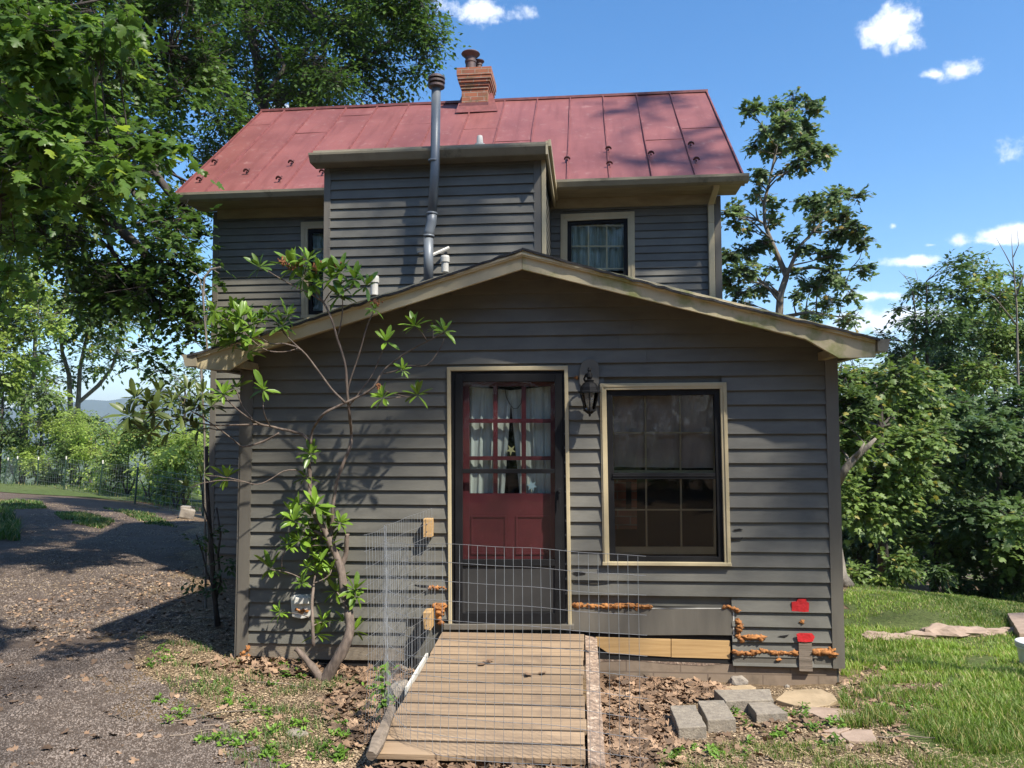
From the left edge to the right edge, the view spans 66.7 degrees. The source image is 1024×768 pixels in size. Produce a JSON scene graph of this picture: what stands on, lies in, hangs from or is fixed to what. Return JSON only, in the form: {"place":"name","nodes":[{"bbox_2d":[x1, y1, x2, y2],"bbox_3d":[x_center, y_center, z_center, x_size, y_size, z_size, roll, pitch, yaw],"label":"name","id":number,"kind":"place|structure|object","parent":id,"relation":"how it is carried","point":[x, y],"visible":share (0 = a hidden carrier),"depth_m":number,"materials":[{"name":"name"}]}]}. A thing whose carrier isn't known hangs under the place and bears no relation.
{"place":"outdoors","nodes":[
{"label":"outdoors","id":0,"kind":"place"},
{"bbox_2d":[0,504,24,540],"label":"rough grass","id":1,"kind":"structure","parent":0,"point":[10,524],"depth_m":14.81,"materials":[{"name":"plant"}]},
{"bbox_2d":[54,510,114,528],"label":"rough grass","id":2,"kind":"structure","parent":0,"point":[94,520],"depth_m":17.07,"materials":[{"name":"plant"}]},
{"bbox_2d":[103,506,176,527],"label":"rough grass","id":3,"kind":"structure","parent":0,"point":[139,515],"depth_m":18.11,"materials":[{"name":"plant"}]},
{"bbox_2d":[0,492,298,767],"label":"driveway","id":4,"kind":"structure","parent":0,"point":[6,545],"depth_m":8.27,"materials":[{"name":"gravel"}]},
{"bbox_2d":[0,498,46,508],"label":"rough grass","id":5,"kind":"structure","parent":4,"relation":"on","point":[10,503],"depth_m":19.87,"materials":[{"name":"plant"}]},
{"bbox_2d":[0,541,190,641],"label":"gravel stones","id":6,"kind":"object","parent":4,"relation":"on","point":[87,592],"visible":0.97,"depth_m":9.41,"materials":[{"name":"gravel"}]},
{"bbox_2d":[0,0,224,325],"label":"maple tree","id":7,"kind":"object","parent":4,"relation":"on","point":[50,135],"visible":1,"depth_m":5.24,"materials":[{"name":"green plant"}]},
{"bbox_2d":[0,501,233,639],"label":"wood chips","id":8,"kind":"object","parent":4,"relation":"on","point":[102,568],"visible":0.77,"depth_m":11.29,"materials":[{"name":"wood"}]},
{"bbox_2d":[0,0,257,402],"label":"maple tree","id":9,"kind":"object","parent":4,"relation":"on","point":[129,290],"visible":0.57,"depth_m":10.07,"materials":[{"name":"green plant"}]},
{"bbox_2d":[0,644,288,767],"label":"leaf litter","id":10,"kind":"object","parent":4,"relation":"on","point":[189,723],"visible":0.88,"depth_m":5.04,"materials":[{"name":"brown plant"}]},
{"bbox_2d":[0,492,977,767],"bbox_3d":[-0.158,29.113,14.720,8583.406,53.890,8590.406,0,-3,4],"label":"ground","id":11,"kind":"structure","parent":0,"point":[192,572],"depth_m":5.60,"materials":[{"name":"soil"}]},
{"bbox_2d":[4,565,235,651],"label":"leaf litter","id":12,"kind":"object","parent":11,"relation":"on","point":[133,629],"visible":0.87,"depth_m":8.34,"materials":[{"name":"brown plant"}]},
{"bbox_2d":[146,468,196,508],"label":"bush","id":13,"kind":"object","parent":11,"relation":"on","point":[174,489],"visible":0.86,"depth_m":24.49,"materials":[{"name":"green plant"}]},
{"bbox_2d":[178,505,195,518],"bbox_3d":[-7.842,3.103,18.775,0.374,0.335,0.320,1,-4,-24],"label":"stone block","id":14,"kind":"object","parent":11,"relation":"on","point":[186,512],"depth_m":18.64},
{"bbox_2d":[189,261,220,608],"bbox_3d":[-3.376,0.564,8.598,0.348,3.840,0.241,0,-3,4],"label":"climbing vine","id":15,"kind":"object","parent":11,"relation":"on","point":[201,376],"visible":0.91,"depth_m":8.59,"materials":[{"name":"brown plant"}]},
{"bbox_2d":[181,446,235,626],"bbox_3d":[-2.878,1.461,7.448,0.564,1.728,0.396,0,-3,4],"label":"bare shrub","id":16,"kind":"object","parent":11,"relation":"on","point":[215,592],"visible":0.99,"depth_m":7.43,"materials":[{"name":"grey plant"}]},
{"bbox_2d":[143,638,377,767],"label":"weedy grass","id":17,"kind":"structure","parent":11,"relation":"on","point":[202,690],"depth_m":5.22,"materials":[{"name":"plant"}]},
{"bbox_2d":[134,612,408,767],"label":"wood chips","id":18,"kind":"object","parent":11,"relation":"on","point":[304,765],"visible":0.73,"depth_m":5.54,"materials":[{"name":"wood"}]},
{"bbox_2d":[101,246,455,680],"bbox_3d":[-1.683,0.626,5.918,2.448,3.370,0.934,0,-3,-11],"label":"rhododendron","id":19,"kind":"object","parent":11,"relation":"on","point":[238,326],"visible":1,"depth_m":5.94,"materials":[{"name":"green plant"}]},
{"bbox_2d":[191,653,378,678],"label":"leaf litter","id":20,"kind":"object","parent":11,"relation":"on","point":[265,664],"visible":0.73,"depth_m":6.13,"materials":[{"name":"brown plant"}]},
{"bbox_2d":[285,728,307,738],"bbox_3d":[-1.311,2.135,4.728,0.113,0.045,0.139,2,-4,-37],"label":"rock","id":21,"kind":"object","parent":11,"relation":"on","point":[296,730],"visible":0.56,"depth_m":4.72,"materials":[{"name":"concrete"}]},
{"bbox_2d":[164,0,470,175],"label":"tree behind house","id":22,"kind":"object","parent":11,"relation":"on","point":[312,80],"visible":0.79,"depth_m":16.33,"materials":[{"name":"green plant"}]},
{"bbox_2d":[314,663,414,748],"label":"leaf litter","id":23,"kind":"object","parent":11,"relation":"on","point":[358,732],"visible":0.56,"depth_m":5.25,"materials":[{"name":"brown plant"}]},
{"bbox_2d":[368,661,398,719],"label":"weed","id":24,"kind":"object","parent":11,"relation":"on","point":[383,703],"visible":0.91,"depth_m":4.94,"materials":[{"name":"green plant"}]},
{"bbox_2d":[389,680,408,697],"bbox_3d":[-0.754,2.198,5.530,0.252,0.178,0.242,0,-3,4],"label":"rock","id":25,"kind":"object","parent":11,"relation":"on","point":[400,689],"visible":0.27,"depth_m":5.46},
{"bbox_2d":[13,560,947,764],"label":"fallen twigs","id":26,"kind":"object","parent":11,"relation":"on","point":[361,717],"depth_m":4.94,"materials":[{"name":"wood"}]},
{"bbox_2d":[366,632,605,767],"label":"ramp","id":27,"kind":"structure","parent":11,"relation":"on","point":[389,740],"depth_m":4.81,"materials":[{"name":"brown wood"}]},
{"bbox_2d":[364,508,647,767],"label":"wire fence","id":28,"kind":"object","parent":11,"relation":"on","point":[386,585],"visible":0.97,"depth_m":4.25,"materials":[{"name":"metal"}]},
{"bbox_2d":[359,737,692,767],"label":"leaf litter","id":29,"kind":"object","parent":11,"relation":"on","point":[672,744],"visible":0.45,"depth_m":4.21,"materials":[{"name":"brown plant"}]},
{"bbox_2d":[174,49,890,685],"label":"house","id":30,"kind":"structure","parent":11,"relation":"on","point":[536,251],"depth_m":6.33,"materials":[{"name":"paint"}]},
{"bbox_2d":[291,594,310,618],"bbox_3d":[-1.697,1.795,6.272,0.173,0.191,0.075,0,-3,4],"label":"outlet cover","id":31,"kind":"object","parent":30,"relation":"attached to","point":[300,603],"visible":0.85,"depth_m":6.26,"materials":[{"name":"white plastic"}]},
{"bbox_2d":[301,221,323,318],"bbox_3d":[-2.380,-1.542,10.598,0.986,1.338,0.179,-1,-3,5],"label":"window","id":32,"kind":"structure","parent":30,"relation":"in","point":[312,233],"depth_m":10.60,"materials":[{"name":"beige paint"}]},
{"bbox_2d":[423,518,433,536],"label":"wood block","id":33,"kind":"structure","parent":30,"relation":"attached to","point":[428,529],"depth_m":6.19,"materials":[{"name":"wood"}]},
{"bbox_2d":[423,608,433,629],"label":"wood block","id":34,"kind":"structure","parent":30,"relation":"attached to","point":[427,621],"depth_m":6.08,"materials":[{"name":"wood"}]},
{"bbox_2d":[451,371,565,623],"bbox_3d":[-0.024,0.905,6.238,0.936,2.029,0.099,0,-3,4],"label":"storm door","id":35,"kind":"structure","parent":30,"relation":"in","point":[540,597],"depth_m":6.21,"materials":[{"name":"black metal"}]},
{"bbox_2d":[463,382,554,558],"bbox_3d":[-0.039,0.954,6.439,0.912,2.112,0.278,0,-3,4],"label":"maroon door","id":36,"kind":"structure","parent":30,"relation":"in","point":[507,425],"depth_m":6.35,"materials":[{"name":"paint"}]},
{"bbox_2d":[578,359,600,416],"bbox_3d":[0.609,0.026,6.124,0.174,0.465,0.242,0,-3,4],"label":"wall lantern","id":37,"kind":"object","parent":30,"relation":"attached to","point":[588,375],"depth_m":6.11,"materials":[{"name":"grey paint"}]},
{"bbox_2d":[561,211,634,277],"bbox_3d":[1.153,-1.636,10.487,0.991,1.446,0.613,-1,-3,5],"label":"window","id":38,"kind":"structure","parent":30,"relation":"in","point":[605,241],"depth_m":10.28,"materials":[{"name":"beige paint"}]},
{"bbox_2d":[600,382,731,565],"bbox_3d":[1.264,0.762,6.430,1.077,1.514,0.620,0,-3,4],"label":"window","id":39,"kind":"structure","parent":30,"relation":"in","point":[665,464],"depth_m":6.28,"materials":[{"name":"glass"}]},
{"bbox_2d":[137,635,937,767],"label":"ground weeds","id":40,"kind":"object","parent":11,"relation":"on","point":[342,752],"visible":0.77,"depth_m":4.78,"materials":[{"name":"green plant"}]},
{"bbox_2d":[585,673,734,767],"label":"leaf litter","id":41,"kind":"object","parent":11,"relation":"on","point":[662,695],"visible":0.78,"depth_m":5.30,"materials":[{"name":"brown plant"}]},
{"bbox_2d":[670,705,706,740],"bbox_3d":[1.093,2.126,4.846,0.178,0.120,0.401,0,-3,4],"label":"concrete block","id":42,"kind":"object","parent":11,"relation":"on","point":[688,722],"depth_m":4.75,"materials":[{"name":"concrete"}]},
{"bbox_2d":[698,700,735,732],"bbox_3d":[1.310,2.150,4.994,0.186,0.120,0.365,0,-3,4],"label":"concrete block","id":43,"kind":"object","parent":11,"relation":"on","point":[717,715],"depth_m":4.89,"materials":[{"name":"concrete"}]},
{"bbox_2d":[728,675,748,685],"bbox_3d":[1.743,2.307,5.995,0.154,0.114,0.126,0,-3,4],"label":"rock","id":44,"kind":"object","parent":11,"relation":"on","point":[737,680],"visible":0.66,"depth_m":5.97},
{"bbox_2d":[727,685,755,689],"bbox_3d":[1.684,2.286,5.770,0.253,0.070,0.111,0,-3,-7],"label":"flagstone","id":45,"kind":"object","parent":11,"relation":"on","point":[741,687],"visible":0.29,"depth_m":5.77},
{"bbox_2d":[714,689,773,712],"bbox_3d":[1.605,2.181,5.310,0.393,0.120,0.232,0,-3,-1],"label":"concrete block","id":46,"kind":"object","parent":11,"relation":"on","point":[740,699],"depth_m":5.28,"materials":[{"name":"concrete"}]},
{"bbox_2d":[748,702,787,722],"bbox_3d":[1.677,2.170,5.112,0.217,0.090,0.249,0,-3,4],"label":"concrete block","id":47,"kind":"object","parent":11,"relation":"on","point":[760,712],"depth_m":5.04,"materials":[{"name":"concrete"}]},
{"bbox_2d":[721,86,880,332],"bbox_3d":[5.929,-1.320,16.371,3.713,10.466,3.053,0,-3,4],"label":"yard tree","id":48,"kind":"object","parent":11,"relation":"on","point":[802,144],"visible":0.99,"depth_m":16.20,"materials":[{"name":"green plant"}]},
{"bbox_2d":[776,689,836,708],"bbox_3d":[2.055,2.219,5.422,0.446,0.065,0.328,1,-3,-21],"label":"flagstone","id":49,"kind":"object","parent":11,"relation":"on","point":[814,698],"visible":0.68,"depth_m":5.41,"materials":[{"name":"stone"}]},
{"bbox_2d":[616,651,1015,767],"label":"wood chips","id":50,"kind":"object","parent":11,"relation":"on","point":[760,757],"visible":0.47,"depth_m":4.57,"materials":[{"name":"wood"}]},
{"bbox_2d":[797,707,855,720],"bbox_3d":[2.085,2.191,5.110,0.392,0.055,0.238,0,-3,4],"label":"flagstone","id":51,"kind":"object","parent":11,"relation":"on","point":[822,712],"visible":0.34,"depth_m":5.13,"materials":[{"name":"stone"}]},
{"bbox_2d":[823,727,850,734],"bbox_3d":[1.994,2.148,4.777,0.179,0.055,0.069,2,-4,-32],"label":"flagstone","id":52,"kind":"object","parent":11,"relation":"on","point":[837,730],"visible":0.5,"depth_m":4.76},
{"bbox_2d":[655,733,1022,767],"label":"verge grass","id":53,"kind":"structure","parent":11,"relation":"on","point":[908,751],"depth_m":4.34,"materials":[{"name":"plant"}]},
{"bbox_2d":[663,738,1021,767],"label":"dry straw","id":54,"kind":"object","parent":11,"relation":"on","point":[877,749],"visible":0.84,"depth_m":4.35,"materials":[{"name":"beige plant"}]},
{"bbox_2d":[839,416,876,587],"bbox_3d":[4.901,1.679,11.730,0.866,2.778,0.979,0,-3,4],"label":"broken tree","id":55,"kind":"object","parent":11,"relation":"on","point":[847,466],"visible":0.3,"depth_m":11.41,"materials":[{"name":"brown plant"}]},
{"bbox_2d":[841,729,876,743],"bbox_3d":[2.085,2.135,4.672,0.217,0.058,0.188,0,-3,4],"label":"flagstone","id":56,"kind":"object","parent":11,"relation":"on","point":[855,736],"visible":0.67,"depth_m":4.65,"materials":[{"name":"stone"}]},
{"bbox_2d":[846,558,882,584],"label":"shrub","id":57,"kind":"object","parent":11,"relation":"on","point":[857,575],"visible":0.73,"depth_m":12.43,"materials":[{"name":"green plant"}]},
{"bbox_2d":[841,507,903,584],"bbox_3d":[7.134,3.287,15.983,2.034,2.380,3.581,-2,-4,30],"label":"wood tree","id":58,"kind":"object","parent":11,"relation":"on","point":[862,553],"visible":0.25,"depth_m":14.91,"materials":[{"name":"plant"}]},
{"bbox_2d":[866,573,900,587],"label":"shrub","id":59,"kind":"object","parent":11,"relation":"on","point":[879,582],"visible":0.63,"depth_m":12.36,"materials":[{"name":"green plant"}]},
{"bbox_2d":[876,544,929,588],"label":"shrub","id":60,"kind":"object","parent":11,"relation":"on","point":[904,569],"visible":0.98,"depth_m":12.25,"materials":[{"name":"green plant"}]},
{"bbox_2d":[838,351,971,586],"bbox_3d":[6.503,1.390,13.555,5.190,4.309,2.836,2,-4,-32],"label":"maple tree","id":61,"kind":"object","parent":11,"relation":"on","point":[884,408],"visible":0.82,"depth_m":12.76,"materials":[{"name":"green plant"}]},
{"bbox_2d":[887,451,997,591],"bbox_3d":[8.231,2.715,15.195,2.267,3.195,4.291,-2,-4,29],"label":"wood tree","id":62,"kind":"object","parent":11,"relation":"on","point":[937,552],"visible":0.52,"depth_m":14.31,"materials":[{"name":"green plant"}]},
{"bbox_2d":[920,562,965,593],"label":"shrub","id":63,"kind":"object","parent":11,"relation":"on","point":[939,576],"visible":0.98,"depth_m":13.31,"materials":[{"name":"green plant"}]},
{"bbox_2d":[932,568,986,596],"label":"shrub","id":64,"kind":"object","parent":11,"relation":"on","point":[966,587],"visible":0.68,"depth_m":13.83,"materials":[{"name":"green plant"}]},
{"bbox_2d":[968,568,1011,599],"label":"shrub","id":65,"kind":"object","parent":11,"relation":"on","point":[988,591],"visible":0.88,"depth_m":13.80,"materials":[{"name":"green plant"}]},
{"bbox_2d":[978,489,1023,596],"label":"wood tree","id":66,"kind":"object","parent":11,"relation":"on","point":[1009,544],"visible":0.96,"depth_m":12.95,"materials":[{"name":"plant"}]},
{"bbox_2d":[0,448,991,580],"bbox_3d":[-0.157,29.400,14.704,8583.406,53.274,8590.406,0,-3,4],"label":"meadow","id":67,"kind":"structure","parent":0,"point":[35,489],"depth_m":29.88,"materials":[{"name":"plant"}]},
{"bbox_2d":[0,344,26,478],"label":"background tree","id":68,"kind":"object","parent":67,"relation":"on","point":[2,418],"visible":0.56,"depth_m":36.90,"materials":[{"name":"green plant"}]},
{"bbox_2d":[1,414,47,483],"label":"bush","id":69,"kind":"object","parent":67,"relation":"on","point":[5,463],"visible":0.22,"depth_m":38.10,"materials":[{"name":"green plant"}]},
{"bbox_2d":[0,226,79,483],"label":"background tree","id":70,"kind":"object","parent":67,"relation":"on","point":[13,330],"visible":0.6,"depth_m":37.10,"materials":[{"name":"green plant"}]},
{"bbox_2d":[23,453,70,484],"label":"bush","id":71,"kind":"object","parent":67,"relation":"on","point":[40,481],"visible":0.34,"depth_m":35.65,"materials":[{"name":"green plant"}]},
{"bbox_2d":[0,379,111,483],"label":"background tree","id":72,"kind":"object","parent":67,"relation":"on","point":[29,401],"visible":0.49,"depth_m":36.35,"materials":[{"name":"green plant"}]},
{"bbox_2d":[14,406,98,483],"bbox_3d":[-21.086,2.809,36.027,4.570,3.777,3.524,0,-3,4],"label":"bush","id":73,"kind":"object","parent":67,"relation":"on","point":[35,445],"visible":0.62,"depth_m":35.41,"materials":[{"name":"green plant"}]},
{"bbox_2d":[39,434,104,486],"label":"bush","id":74,"kind":"object","parent":67,"relation":"on","point":[60,450],"visible":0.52,"depth_m":34.07,"materials":[{"name":"green plant"}]},
{"bbox_2d":[26,279,150,485],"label":"background tree","id":75,"kind":"object","parent":67,"relation":"on","point":[70,382],"visible":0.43,"depth_m":41.63,"materials":[{"name":"green plant"}]},
{"bbox_2d":[49,407,135,486],"bbox_3d":[-18.165,2.726,33.542,3.634,3.517,3.437,0,-3,4],"label":"bush","id":76,"kind":"object","parent":67,"relation":"on","point":[82,443],"visible":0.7,"depth_m":33.30,"materials":[{"name":"green plant"}]},
{"bbox_2d":[0,480,201,511],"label":"rough grass","id":77,"kind":"structure","parent":67,"relation":"on","point":[24,483],"depth_m":30.56,"materials":[{"name":"plant"}]},
{"bbox_2d":[3,456,203,515],"bbox_3d":[-14.722,3.394,27.410,1.176,1.496,20.822,3,-5,-45],"label":"wire fence","id":78,"kind":"object","parent":67,"relation":"on","point":[64,483],"visible":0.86,"depth_m":28.48,"materials":[{"name":"grey metal"}]},
{"bbox_2d":[0,422,208,504],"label":"hedgerow growth","id":79,"kind":"object","parent":67,"relation":"on","point":[171,449],"visible":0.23,"depth_m":30.28,"materials":[{"name":"green plant"}]},
{"bbox_2d":[83,456,147,493],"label":"bush","id":80,"kind":"object","parent":67,"relation":"on","point":[114,489],"visible":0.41,"depth_m":30.37,"materials":[{"name":"green plant"}]},
{"bbox_2d":[85,414,165,493],"bbox_3d":[-15.084,2.715,29.988,4.606,3.162,2.208,-2,-4,31],"label":"bush","id":81,"kind":"object","parent":67,"relation":"on","point":[118,461],"visible":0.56,"depth_m":29.55,"materials":[{"name":"green plant"}]},
{"bbox_2d":[124,451,175,501],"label":"bush","id":82,"kind":"object","parent":67,"relation":"on","point":[149,488],"visible":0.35,"depth_m":26.88,"materials":[{"name":"green plant"}]},
{"bbox_2d":[113,407,195,485],"bbox_3d":[-12.682,2.494,27.935,2.842,3.387,3.380,1,-3,-18],"label":"bush","id":83,"kind":"object","parent":67,"relation":"on","point":[125,436],"visible":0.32,"depth_m":27.47,"materials":[{"name":"green plant"}]},
{"bbox_2d":[138,359,209,479],"bbox_3d":[-12.496,1.518,28.852,2.842,5.577,4.889,3,-4,-42],"label":"background tree","id":84,"kind":"object","parent":67,"relation":"on","point":[181,382],"visible":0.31,"depth_m":28.87,"materials":[{"name":"green plant"}]},
{"bbox_2d":[143,424,208,504],"bbox_3d":[-11.390,2.737,26.678,2.592,2.820,2.921,0,-3,4],"label":"bush","id":85,"kind":"object","parent":67,"relation":"on","point":[187,441],"visible":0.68,"depth_m":26.14,"materials":[{"name":"green plant"}]},
{"bbox_2d":[186,420,208,491],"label":"bush","id":86,"kind":"object","parent":67,"relation":"on","point":[206,430],"visible":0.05,"depth_m":28.27,"materials":[{"name":"green plant"}]},
{"bbox_2d":[4,288,1023,574],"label":"woodland","id":87,"kind":"object","parent":67,"relation":"on","point":[978,352],"visible":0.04,"depth_m":27.20,"materials":[{"name":"green plant"}]},
{"bbox_2d":[899,270,917,574],"bbox_3d":[10.129,0.998,19.576,0.401,7.724,0.957,-2,-4,33],"label":"dead tree","id":88,"kind":"object","parent":67,"relation":"on","point":[914,349],"visible":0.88,"depth_m":19.49,"materials":[{"name":"grey plant"}]},
{"bbox_2d":[866,247,996,451],"bbox_3d":[10.614,0.781,20.090,2.995,8.363,5.433,-3,-4,41],"label":"tree","id":89,"kind":"object","parent":67,"relation":"on","point":[940,359],"visible":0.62,"depth_m":19.61,"materials":[{"name":"green plant"}]},
{"bbox_2d":[943,248,1023,577],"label":"tree","id":90,"kind":"object","parent":67,"relation":"on","point":[983,373],"visible":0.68,"depth_m":19.81,"materials":[{"name":"green plant"}]},
{"bbox_2d":[981,231,1023,575],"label":"dead tree","id":91,"kind":"object","parent":67,"relation":"on","point":[1017,342],"visible":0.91,"depth_m":17.99,"materials":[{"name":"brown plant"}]},
{"bbox_2d":[0,388,1016,447],"bbox_3d":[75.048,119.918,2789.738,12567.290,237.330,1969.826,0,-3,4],"label":"hills","id":92,"kind":"structure","parent":0,"point":[102,408],"depth_m":2706.06,"materials":[{"name":"plant"}]},
{"bbox_2d":[0,0,1023,407],"label":"sky","id":93,"kind":"structure","parent":0,"point":[924,101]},
{"bbox_2d":[843,583,1023,767],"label":"lawn","id":94,"kind":"structure","parent":0,"point":[916,618],"depth_m":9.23,"materials":[{"name":"plant"}]},
{"bbox_2d":[689,652,910,762],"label":"leaf litter","id":95,"kind":"object","parent":94,"relation":"on","point":[767,724],"visible":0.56,"depth_m":4.80,"materials":[{"name":"brown plant"}]},
{"bbox_2d":[862,631,886,640],"bbox_3d":[4.204,2.893,8.902,0.399,0.129,0.231,0,-3,4],"label":"edging stone","id":96,"kind":"object","parent":94,"relation":"on","point":[867,633],"visible":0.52,"depth_m":8.87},
{"bbox_2d":[877,633,916,642],"bbox_3d":[4.375,2.876,8.786,0.524,0.111,0.246,0,-3,4],"label":"edging stone","id":97,"kind":"object","parent":94,"relation":"on","point":[894,635],"visible":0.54,"depth_m":8.75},
{"bbox_2d":[833,622,973,728],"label":"sparse grass","id":98,"kind":"structure","parent":94,"relation":"on","point":[886,715],"depth_m":6.30,"materials":[{"name":"plant"}]},
{"bbox_2d":[839,631,969,727],"bbox_3d":[3.561,2.519,6.845,1.287,0.585,4.977,-2,-4,23],"label":"clover patch","id":99,"kind":"object","parent":94,"relation":"on","point":[871,687],"visible":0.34,"depth_m":5.68,"materials":[{"name":"green plant"}]},
{"bbox_2d":[903,630,937,638],"bbox_3d":[4.626,2.854,8.834,0.431,0.116,0.213,0,-3,4],"label":"edging stone","id":100,"kind":"object","parent":94,"relation":"on","point":[922,634],"visible":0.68,"depth_m":8.76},
{"bbox_2d":[845,587,1022,766],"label":"dry straw","id":101,"kind":"object","parent":94,"relation":"on","point":[942,668],"visible":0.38,"depth_m":7.90,"materials":[{"name":"beige plant"}]},
{"bbox_2d":[919,623,969,637],"bbox_3d":[4.939,2.822,8.865,0.556,0.188,0.348,0,-3,4],"label":"edging stone","id":102,"kind":"object","parent":94,"relation":"on","point":[941,630],"visible":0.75,"depth_m":8.78,"materials":[{"name":"stone"}]},
{"bbox_2d":[923,376,1023,595],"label":"tree","id":103,"kind":"object","parent":94,"relation":"on","point":[992,459],"visible":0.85,"depth_m":13.61,"materials":[{"name":"green plant"}]},
{"bbox_2d":[956,626,990,636],"bbox_3d":[5.207,2.827,8.876,0.521,0.138,0.257,0,-3,4],"label":"edging stone","id":104,"kind":"object","parent":94,"relation":"on","point":[975,630],"visible":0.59,"depth_m":8.80,"materials":[{"name":"stone"}]},
{"bbox_2d":[986,628,1006,634],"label":"edging stone","id":105,"kind":"object","parent":94,"relation":"on","point":[995,631],"visible":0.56,"depth_m":8.84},
{"bbox_2d":[989,566,1023,599],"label":"shrub","id":106,"kind":"object","parent":94,"relation":"on","point":[1016,587],"visible":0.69,"depth_m":13.76,"materials":[{"name":"green plant"}]},
{"bbox_2d":[1007,613,1023,637],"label":"garden slab","id":107,"kind":"object","parent":94,"relation":"on","point":[1016,621],"depth_m":9.14,"materials":[{"name":"stone"}]},
{"bbox_2d":[1014,637,1023,666],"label":"bucket","id":108,"kind":"object","parent":94,"relation":"on","point":[1019,643],"visible":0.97,"depth_m":7.12,"materials":[{"name":"white plastic"}]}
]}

